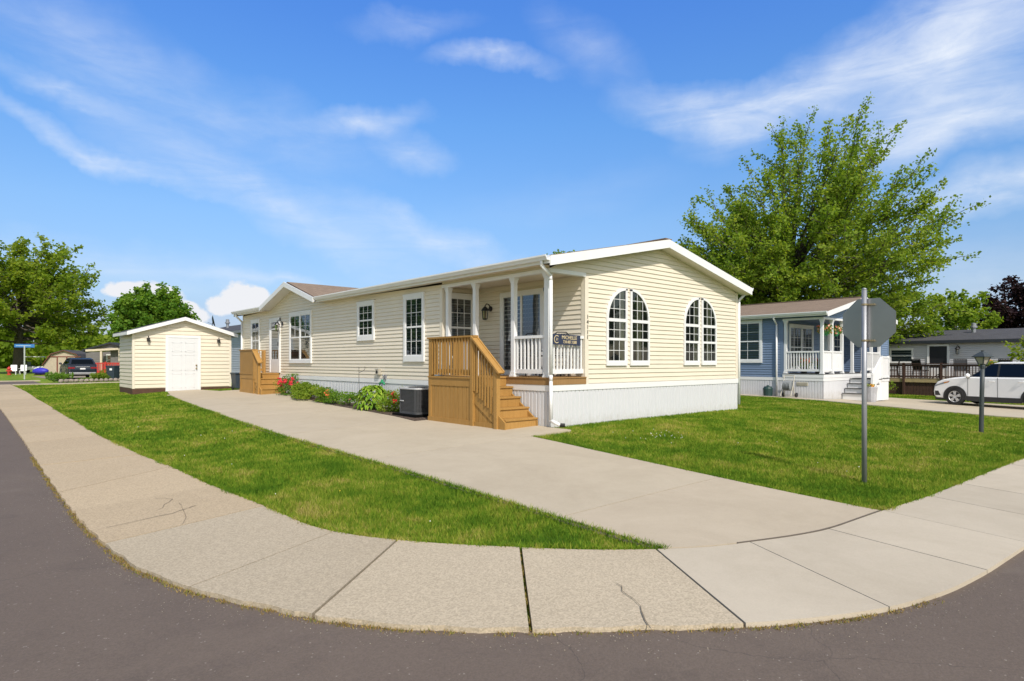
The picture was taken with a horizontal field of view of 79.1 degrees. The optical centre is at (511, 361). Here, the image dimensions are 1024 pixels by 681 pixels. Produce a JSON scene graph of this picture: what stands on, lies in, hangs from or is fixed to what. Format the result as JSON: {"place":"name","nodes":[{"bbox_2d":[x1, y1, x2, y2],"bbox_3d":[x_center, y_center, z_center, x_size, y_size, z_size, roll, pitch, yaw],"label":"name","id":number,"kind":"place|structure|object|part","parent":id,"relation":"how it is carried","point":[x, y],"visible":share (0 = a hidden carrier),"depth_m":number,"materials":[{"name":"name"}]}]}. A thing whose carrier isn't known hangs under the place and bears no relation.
{"place":"outdoors","nodes":[
{"label":"outdoors","id":0,"kind":"place"},
{"bbox_2d":[0,380,118,384],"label":"sidewalk","id":1,"kind":"structure","parent":0,"point":[53,383],"depth_m":38.40,"materials":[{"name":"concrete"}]},
{"bbox_2d":[31,376,91,379],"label":"driveway","id":2,"kind":"structure","parent":0,"point":[75,377],"depth_m":52.08,"materials":[{"name":"concrete"}]},
{"bbox_2d":[59,358,96,378],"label":"parked car","id":3,"kind":"object","parent":2,"relation":"on","point":[86,367],"visible":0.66,"depth_m":47.69,"materials":[{"name":"blue paint"}]},
{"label":"rear window","id":4,"kind":"part","parent":3,"relation":"part of","materials":[{"name":"black glass"}]},
{"bbox_2d":[96,362,119,372],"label":"red deck railing","id":5,"kind":"object","parent":2,"relation":"on","point":[105,363],"visible":0.18,"depth_m":58.55,"materials":[{"name":"paint"}]},
{"bbox_2d":[0,384,742,633],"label":"sidewalk","id":6,"kind":"structure","parent":0,"point":[229,547],"depth_m":4.72,"materials":[{"name":"concrete"}]},
{"bbox_2d":[110,498,650,627],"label":"pavement cracks","id":7,"kind":"object","parent":6,"relation":"on","point":[617,583],"visible":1,"depth_m":4.18,"materials":[{"name":"grey concrete"}]},
{"bbox_2d":[0,368,1023,627],"bbox_3d":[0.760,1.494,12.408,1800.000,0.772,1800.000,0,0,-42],"label":"lawn","id":8,"kind":"structure","parent":0,"point":[12,376],"depth_m":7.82,"materials":[{"name":"green plant"}]},
{"bbox_2d":[6,366,11,374],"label":"fire hydrant","id":9,"kind":"object","parent":8,"relation":"on","point":[8,370],"visible":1,"depth_m":60.76,"materials":[{"name":"red metal"}]},
{"bbox_2d":[11,365,17,374],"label":"lawn chair","id":10,"kind":"object","parent":8,"relation":"on","point":[14,368],"visible":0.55,"depth_m":62.92,"materials":[{"name":"white plastic"}]},
{"bbox_2d":[18,365,26,373],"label":"lawn chair","id":11,"kind":"object","parent":8,"relation":"on","point":[21,368],"visible":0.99,"depth_m":64.13,"materials":[{"name":"white plastic"}]},
{"bbox_2d":[14,344,34,378],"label":"street sign","id":12,"kind":"object","parent":8,"relation":"on","point":[24,345],"visible":0.83,"depth_m":47.98,"materials":[{"name":"blue metal"}]},
{"bbox_2d":[25,356,44,372],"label":"golf cart","id":13,"kind":"object","parent":8,"relation":"on","point":[29,366],"visible":0.52,"depth_m":72.48,"materials":[{"name":"white plastic"}]},
{"bbox_2d":[32,368,48,374],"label":"covered boat","id":14,"kind":"object","parent":8,"relation":"on","point":[39,371],"visible":0.92,"depth_m":62.63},
{"bbox_2d":[0,232,113,373],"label":"shade tree","id":15,"kind":"object","parent":8,"relation":"on","point":[37,285],"visible":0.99,"depth_m":71.12,"materials":[{"name":"green plant"}]},
{"bbox_2d":[44,371,73,381],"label":"shrub","id":16,"kind":"object","parent":8,"relation":"on","point":[55,376],"visible":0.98,"depth_m":40.09,"materials":[{"name":"green plant"}]},
{"bbox_2d":[0,331,118,367],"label":"distant wood","id":17,"kind":"object","parent":8,"relation":"on","point":[6,354],"visible":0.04,"depth_m":131.03,"materials":[{"name":"green plant"}]},
{"bbox_2d":[42,350,85,372],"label":"barn shed","id":18,"kind":"structure","parent":8,"relation":"on","point":[52,361],"depth_m":64.44,"materials":[{"name":"grey wood"}]},
{"bbox_2d":[58,357,65,372],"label":"door","id":19,"kind":"structure","parent":18,"relation":"in","point":[60,359],"depth_m":64.49,"materials":[{"name":"beige wood"}]},
{"bbox_2d":[58,378,119,382],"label":"stone edging","id":20,"kind":"object","parent":8,"relation":"on","point":[86,380],"visible":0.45,"depth_m":40.67,"materials":[{"name":"grey stone"}]},
{"bbox_2d":[89,372,109,378],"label":"shrub","id":21,"kind":"object","parent":8,"relation":"on","point":[99,375],"visible":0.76,"depth_m":42.56,"materials":[{"name":"green plant"}]},
{"bbox_2d":[82,342,119,370],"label":"house","id":22,"kind":"structure","parent":8,"relation":"on","point":[95,356],"depth_m":65.30,"materials":[{"name":"beige"}]},
{"bbox_2d":[85,348,119,369],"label":"awning","id":23,"kind":"object","parent":22,"relation":"attached to","point":[114,355],"visible":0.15,"depth_m":62.16,"materials":[{"name":"beige metal"}]},
{"bbox_2d":[106,354,109,365],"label":"window","id":24,"kind":"structure","parent":22,"relation":"in","point":[107,355],"depth_m":65.42,"materials":[{"name":"white glass"}]},
{"bbox_2d":[105,366,119,378],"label":"waste bin","id":25,"kind":"object","parent":8,"relation":"on","point":[112,372],"visible":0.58,"depth_m":43.11,"materials":[{"name":"blue plastic"}]},
{"bbox_2d":[105,281,200,343],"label":"shade tree","id":26,"kind":"object","parent":8,"relation":"on","point":[141,306],"visible":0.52,"depth_m":58.68,"materials":[{"name":"green plant"}]},
{"bbox_2d":[113,317,237,393],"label":"shed","id":27,"kind":"structure","parent":8,"relation":"on","point":[182,353],"depth_m":25.11,"materials":[{"name":"beige plastic"}]},
{"bbox_2d":[165,335,200,390],"bbox_3d":[-13.336,0.085,25.194,1.300,2.310,0.085,0,0,-42],"label":"door","id":28,"kind":"structure","parent":27,"relation":"in","point":[182,353],"depth_m":25.19,"materials":[{"name":"white plastic"}]},
{"bbox_2d":[221,319,240,382],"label":"house","id":29,"kind":"structure","parent":8,"relation":"on","point":[235,352],"depth_m":37.06,"materials":[{"name":"blue plastic"}]},
{"bbox_2d":[230,372,239,388],"bbox_3d":[-10.784,0.753,24.587,0.580,0.670,0.707,0,0,-42],"label":"waste bin","id":30,"kind":"object","parent":8,"relation":"on","point":[235,378],"visible":0.5,"depth_m":24.29,"materials":[{"name":"grey plastic"}]},
{"bbox_2d":[288,393,427,420],"bbox_3d":[-5.081,1.230,18.025,1.293,0.263,10.240,0,0,-42],"label":"mulch bed","id":31,"kind":"object","parent":8,"relation":"on","point":[374,410],"visible":0.25,"depth_m":16.40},
{"bbox_2d":[290,381,322,398],"bbox_3d":[-6.761,0.923,20.159,0.959,0.603,1.854,0,0,-42],"label":"shrub","id":32,"kind":"object","parent":31,"relation":"on","point":[299,390],"visible":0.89,"depth_m":19.81,"materials":[{"name":"green plant"}]},
{"bbox_2d":[309,387,333,401],"bbox_3d":[-5.876,1.006,19.050,0.646,0.515,0.945,0,0,-42],"label":"shrub","id":33,"kind":"object","parent":31,"relation":"on","point":[319,391],"visible":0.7,"depth_m":18.92,"materials":[{"name":"green plant"}]},
{"bbox_2d":[322,388,345,403],"bbox_3d":[-5.254,1.027,18.384,0.732,0.511,1.073,0,0,-42],"label":"rose bush","id":34,"kind":"object","parent":31,"relation":"on","point":[332,396],"visible":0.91,"depth_m":18.29,"materials":[{"name":"green plant"}]},
{"bbox_2d":[335,391,358,405],"bbox_3d":[-4.650,1.061,17.701,0.604,0.466,0.984,0,0,-42],"label":"rose bush","id":35,"kind":"object","parent":31,"relation":"on","point":[350,397],"visible":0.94,"depth_m":17.58,"materials":[{"name":"green plant"}]},
{"bbox_2d":[352,385,390,410],"bbox_3d":[-3.783,0.980,16.631,0.996,0.739,1.298,0,0,-42],"label":"hosta","id":36,"kind":"object","parent":31,"relation":"on","point":[372,395],"visible":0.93,"depth_m":16.35,"materials":[{"name":"green plant"}]},
{"bbox_2d":[376,386,402,411],"bbox_3d":[-2.956,0.944,15.790,0.764,0.737,0.896,0,0,-42],"label":"rose bush","id":37,"kind":"object","parent":31,"relation":"on","point":[393,397],"visible":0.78,"depth_m":15.70,"materials":[{"name":"green plant"}]},
{"bbox_2d":[392,386,428,417],"bbox_3d":[-2.231,0.973,15.007,0.920,0.755,1.020,0,0,-42],"label":"air conditioner","id":38,"kind":"object","parent":8,"relation":"on","point":[414,401],"visible":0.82,"depth_m":14.64,"materials":[{"name":"metal"}]},
{"bbox_2d":[231,238,753,427],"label":"house","id":39,"kind":"structure","parent":8,"relation":"on","point":[654,325],"depth_m":15.20,"materials":[{"name":"beige plastic"}]},
{"bbox_2d":[250,319,259,352],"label":"window","id":40,"kind":"structure","parent":39,"relation":"in","point":[255,342],"depth_m":24.63,"materials":[{"name":"white plastic"}]},
{"bbox_2d":[269,317,280,372],"bbox_3d":[-8.837,-0.620,23.090,0.070,2.020,1.000,0,0,-42],"label":"door","id":41,"kind":"structure","parent":39,"relation":"in","point":[274,363],"depth_m":23.11,"materials":[{"name":"white plastic"}]},
{"bbox_2d":[288,310,311,362],"bbox_3d":[-7.314,-0.851,21.394,0.057,1.782,1.864,0,0,-42],"label":"window","id":42,"kind":"structure","parent":39,"relation":"in","point":[304,355],"depth_m":21.35,"materials":[{"name":"white plastic"}]},
{"bbox_2d":[356,300,374,340],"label":"window","id":43,"kind":"structure","parent":39,"relation":"in","point":[370,304],"depth_m":17.94,"materials":[{"name":"white plastic"}]},
{"bbox_2d":[403,292,424,361],"bbox_3d":[-2.546,-0.891,16.052,0.057,1.762,0.984,0,0,-42],"label":"window","id":44,"kind":"structure","parent":39,"relation":"in","point":[416,354],"depth_m":16.06,"materials":[{"name":"white plastic"}]},
{"bbox_2d":[452,292,472,361],"bbox_3d":[-1.275,-0.856,15.483,0.884,1.712,0.057,0,0,-42],"label":"window","id":45,"kind":"structure","parent":39,"relation":"in","point":[465,327],"depth_m":15.53,"materials":[{"name":"white plastic"}]},
{"bbox_2d":[500,288,543,375],"bbox_3d":[0.199,-0.680,14.522,0.101,1.980,1.500,0,0,-42],"label":"sliding door","id":46,"kind":"structure","parent":39,"relation":"in","point":[539,327],"depth_m":14.51,"materials":[{"name":"white glass"}]},
{"bbox_2d":[525,333,542,375],"bbox_3d":[0.553,-0.160,13.625,0.440,0.942,0.476,0,0,38],"label":"patio chair","id":47,"kind":"object","parent":39,"relation":"on","point":[530,351],"visible":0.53,"depth_m":13.52,"materials":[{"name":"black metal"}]},
{"bbox_2d":[554,332,568,376],"bbox_3d":[0.951,-0.160,13.112,0.440,0.942,0.476,0,0,-22],"label":"patio chair","id":48,"kind":"object","parent":39,"relation":"on","point":[558,345],"visible":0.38,"depth_m":12.93,"materials":[{"name":"black metal"}]},
{"bbox_2d":[553,334,579,345],"bbox_3d":[1.123,-0.455,12.714,0.814,0.227,0.020,0,0,-42],"label":"sign board","id":49,"kind":"object","parent":39,"relation":"attached to","point":[561,339],"visible":1,"depth_m":12.70,"materials":[{"name":"blue metal"}]},
{"bbox_2d":[606,288,627,365],"bbox_3d":[2.328,-0.792,13.763,0.715,1.745,0.040,0,0,-42],"label":"window","id":50,"kind":"structure","parent":39,"relation":"in","point":[617,308],"depth_m":13.80,"materials":[{"name":"white plastic"}]},
{"bbox_2d":[630,289,649,365],"bbox_3d":[2.955,-0.792,14.322,0.715,1.745,0.040,0,0,-42],"label":"window","id":51,"kind":"structure","parent":39,"relation":"in","point":[639,311],"depth_m":14.30,"materials":[{"name":"white plastic"}]},
{"bbox_2d":[683,297,699,364],"bbox_3d":[4.570,-0.792,15.764,0.715,1.745,0.040,0,0,-42],"label":"window","id":52,"kind":"structure","parent":39,"relation":"in","point":[691,321],"depth_m":15.78,"materials":[{"name":"white plastic"}]},
{"bbox_2d":[701,298,716,364],"bbox_3d":[5.182,-0.792,16.310,0.715,1.745,0.040,0,0,-42],"label":"window","id":53,"kind":"structure","parent":39,"relation":"in","point":[708,316],"depth_m":16.31,"materials":[{"name":"white plastic"}]},
{"bbox_2d":[52,395,1023,549],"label":"edge grass","id":54,"kind":"structure","parent":8,"relation":"on","point":[934,491],"depth_m":7.12,"materials":[{"name":"green plant"}]},
{"bbox_2d":[546,249,574,254],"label":"shade tree","id":55,"kind":"object","parent":8,"relation":"on","point":[563,251],"depth_m":60.10,"materials":[{"name":"green plant"}]},
{"bbox_2d":[737,296,897,398],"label":"house","id":56,"kind":"structure","parent":8,"relation":"on","point":[778,340],"depth_m":25.42,"materials":[{"name":"blue plastic"}]},
{"bbox_2d":[740,319,762,362],"bbox_3d":[9.712,-0.866,26.198,0.057,1.792,1.774,0,0,-42],"label":"window","id":57,"kind":"structure","parent":56,"relation":"in","point":[750,323],"depth_m":25.91,"materials":[{"name":"white plastic"}]},
{"bbox_2d":[789,324,813,368],"bbox_3d":[12.147,-0.616,26.005,2.324,1.892,0.057,0,0,-42],"label":"door","id":58,"kind":"structure","parent":56,"relation":"in","point":[802,328],"depth_m":25.98,"materials":[{"name":"grey glass"}]},
{"bbox_2d":[816,323,834,335],"bbox_3d":[12.231,-1.291,24.208,0.652,0.522,0.663,0,0,-42],"label":"hanging basket","id":59,"kind":"object","parent":56,"relation":"hanging from","point":[826,332],"visible":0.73,"depth_m":24.10,"materials":[{"name":"green plastic"}]},
{"bbox_2d":[824,325,829,371],"bbox_3d":[13.948,-0.585,27.592,1.000,2.090,0.089,0,0,-42],"label":"door","id":60,"kind":"structure","parent":56,"relation":"in","point":[826,338],"depth_m":27.76,"materials":[{"name":"white plastic"}]},
{"bbox_2d":[828,324,842,335],"bbox_3d":[12.965,-1.289,24.869,0.673,0.526,0.657,0,0,-42],"label":"hanging basket","id":61,"kind":"object","parent":56,"relation":"hanging from","point":[838,329],"visible":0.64,"depth_m":24.73,"materials":[{"name":"green plastic"}]},
{"bbox_2d":[833,331,839,350],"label":"window","id":62,"kind":"structure","parent":56,"relation":"in","point":[836,344],"depth_m":28.49,"materials":[{"name":"white plastic"}]},
{"bbox_2d":[675,92,990,347],"bbox_3d":[17.711,-7.084,37.606,16.787,17.740,17.620,0,0,-42],"label":"maple tree","id":63,"kind":"object","parent":8,"relation":"on","point":[777,264],"visible":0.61,"depth_m":34.23,"materials":[{"name":"green plant"}]},
{"bbox_2d":[843,288,895,482],"bbox_3d":[4.583,0.442,8.006,0.111,2.800,0.630,0,0,-42],"label":"road sign","id":64,"kind":"object","parent":8,"relation":"on","point":[870,322],"visible":0.96,"depth_m":7.99,"materials":[{"name":"metal"}]},
{"bbox_2d":[889,380,897,389],"bbox_3d":[18.368,1.242,31.129,1.230,0.915,1.637,0,0,-42],"label":"shrub","id":65,"kind":"object","parent":8,"relation":"on","point":[890,388],"visible":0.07,"depth_m":30.75,"materials":[{"name":"green plant"}]},
{"bbox_2d":[889,363,988,395],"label":"deck","id":66,"kind":"structure","parent":8,"relation":"on","point":[905,385],"depth_m":31.80,"materials":[{"name":"brown wood"}]},
{"bbox_2d":[911,359,929,378],"bbox_3d":[21.326,0.352,32.407,0.629,1.023,0.579,0,0,-12],"label":"deck chair","id":67,"kind":"object","parent":66,"relation":"on","point":[915,360],"visible":0.73,"depth_m":32.33,"materials":[{"name":"black metal"}]},
{"bbox_2d":[953,359,968,375],"bbox_3d":[22.556,0.352,31.151,0.579,1.023,0.629,0,0,28],"label":"deck chair","id":68,"kind":"object","parent":66,"relation":"on","point":[959,360],"visible":0.56,"depth_m":31.33,"materials":[{"name":"black metal"}]},
{"bbox_2d":[979,360,998,365],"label":"potted flowers","id":69,"kind":"object","parent":66,"relation":"on","point":[990,362],"visible":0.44,"depth_m":29.29,"materials":[{"name":"green plant"}]},
{"bbox_2d":[998,359,1012,361],"bbox_3d":[23.546,0.352,29.771,0.579,1.023,0.629,0,0,18],"label":"deck chair","id":70,"kind":"object","parent":66,"relation":"on","point":[1000,360],"visible":0.24,"depth_m":29.50,"materials":[{"name":"black metal"}]},
{"bbox_2d":[889,323,1023,392],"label":"house","id":71,"kind":"structure","parent":8,"relation":"on","point":[948,346],"depth_m":32.78,"materials":[{"name":"grey plastic"}]},
{"bbox_2d":[889,348,913,362],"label":"window","id":72,"kind":"structure","parent":71,"relation":"in","point":[907,359],"depth_m":34.22,"materials":[{"name":"white plastic"}]},
{"bbox_2d":[927,344,948,377],"bbox_3d":[22.613,0.060,32.923,0.052,2.000,1.000,0,0,-42],"label":"door","id":73,"kind":"structure","parent":71,"relation":"in","point":[936,353],"depth_m":32.94,"materials":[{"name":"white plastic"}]},
{"bbox_2d":[921,288,1003,330],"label":"young tree","id":74,"kind":"object","parent":8,"relation":"on","point":[964,321],"visible":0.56,"depth_m":43.80,"materials":[{"name":"green plant"}]},
{"bbox_2d":[972,350,993,431],"bbox_3d":[10.771,0.760,14.200,0.290,2.060,0.290,0,0,-17],"label":"lamp post","id":75,"kind":"object","parent":8,"relation":"on","point":[982,358],"visible":0.94,"depth_m":14.16,"materials":[{"name":"metal"}]},
{"bbox_2d":[976,275,1023,328],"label":"maple tree","id":76,"kind":"object","parent":8,"relation":"on","point":[1013,315],"visible":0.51,"depth_m":47.31,"materials":[{"name":"purple plant"}]},
{"bbox_2d":[1001,335,1023,361],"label":"young tree","id":77,"kind":"object","parent":8,"relation":"on","point":[1012,355],"visible":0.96,"depth_m":27.68,"materials":[{"name":"green plant"}]},
{"bbox_2d":[0,381,1023,680],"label":"road","id":78,"kind":"structure","parent":0,"point":[70,609],"depth_m":3.52,"materials":[{"name":"grey asphalt"}]},
{"bbox_2d":[30,457,942,636],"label":"dry weeds","id":79,"kind":"object","parent":78,"relation":"on","point":[146,574],"visible":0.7,"depth_m":3.94,"materials":[{"name":"plant"}]},
{"bbox_2d":[0,0,1023,341],"label":"sky","id":80,"kind":"structure","parent":0,"point":[225,153],"materials":[{"name":"blue"}]},
{"bbox_2d":[167,390,877,548],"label":"driveway","id":81,"kind":"structure","parent":0,"point":[672,507],"depth_m":7.96,"materials":[{"name":"concrete"}]},
{"bbox_2d":[239,349,286,394],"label":"wooden stairs","id":82,"kind":"structure","parent":81,"relation":"on","point":[254,379],"depth_m":22.36,"materials":[{"name":"beige paint"}]},
{"bbox_2d":[273,373,298,394],"bbox_3d":[-7.747,0.780,21.379,0.845,0.788,1.219,0,0,-42],"label":"rose bush","id":83,"kind":"object","parent":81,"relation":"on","point":[286,381],"visible":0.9,"depth_m":21.31,"materials":[{"name":"red plant"}]},
{"bbox_2d":[427,335,537,429],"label":"wooden stairs","id":84,"kind":"structure","parent":81,"relation":"on","point":[458,398],"depth_m":12.87,"materials":[{"name":"beige paint"}]},
{"bbox_2d":[737,510,880,543],"bbox_3d":[2.907,1.546,5.804,2.263,0.032,0.144,0,0,-32],"label":"expansion joint","id":85,"kind":"object","parent":81,"relation":"on","point":[810,531],"visible":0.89,"depth_m":5.61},
{"bbox_2d":[795,357,809,373],"bbox_3d":[11.697,0.138,24.869,0.754,0.644,0.770,0,0,-42],"label":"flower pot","id":86,"kind":"object","parent":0,"point":[803,372],"visible":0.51,"depth_m":24.79,"materials":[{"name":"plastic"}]},
{"bbox_2d":[657,459,1023,627],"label":"sidewalk","id":87,"kind":"structure","parent":0,"point":[948,541],"depth_m":4.87,"materials":[{"name":"concrete"}]},
{"bbox_2d":[737,394,1023,417],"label":"driveway","id":88,"kind":"structure","parent":0,"point":[1002,410],"depth_m":22.91,"materials":[{"name":"concrete"}]},
{"bbox_2d":[763,385,772,395],"bbox_3d":[10.328,1.150,25.039,0.380,0.440,0.380,0,0,-42],"label":"storage pot","id":89,"kind":"object","parent":88,"relation":"on","point":[767,390],"visible":0.97,"depth_m":24.91,"materials":[{"name":"green plastic"}]},
{"bbox_2d":[780,375,797,396],"bbox_3d":[10.861,0.950,24.402,0.472,0.868,0.560,0,0,-42],"label":"hose reel","id":90,"kind":"object","parent":88,"relation":"on","point":[787,385],"visible":1,"depth_m":24.30,"materials":[{"name":"plastic"}]},
{"bbox_2d":[842,356,889,400],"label":"porch stairs","id":91,"kind":"structure","parent":88,"relation":"on","point":[880,376],"depth_m":24.86,"materials":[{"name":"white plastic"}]},
{"bbox_2d":[867,383,877,401],"bbox_3d":[13.632,1.163,23.545,0.435,0.721,0.554,0,0,29],"label":"planter","id":92,"kind":"object","parent":88,"relation":"on","point":[872,393],"visible":0.85,"depth_m":23.38,"materials":[{"name":"white plastic"}]},
{"bbox_2d":[934,362,1023,404],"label":"parked car","id":93,"kind":"object","parent":88,"relation":"on","point":[1004,382],"visible":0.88,"depth_m":23.40,"materials":[{"name":"white paint"}]},
{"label":"side window","id":94,"kind":"part","parent":93,"relation":"part of","materials":[{"name":"black glass"}]},
{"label":"side window","id":95,"kind":"part","parent":93,"relation":"part of","materials":[{"name":"black glass"}]}
]}

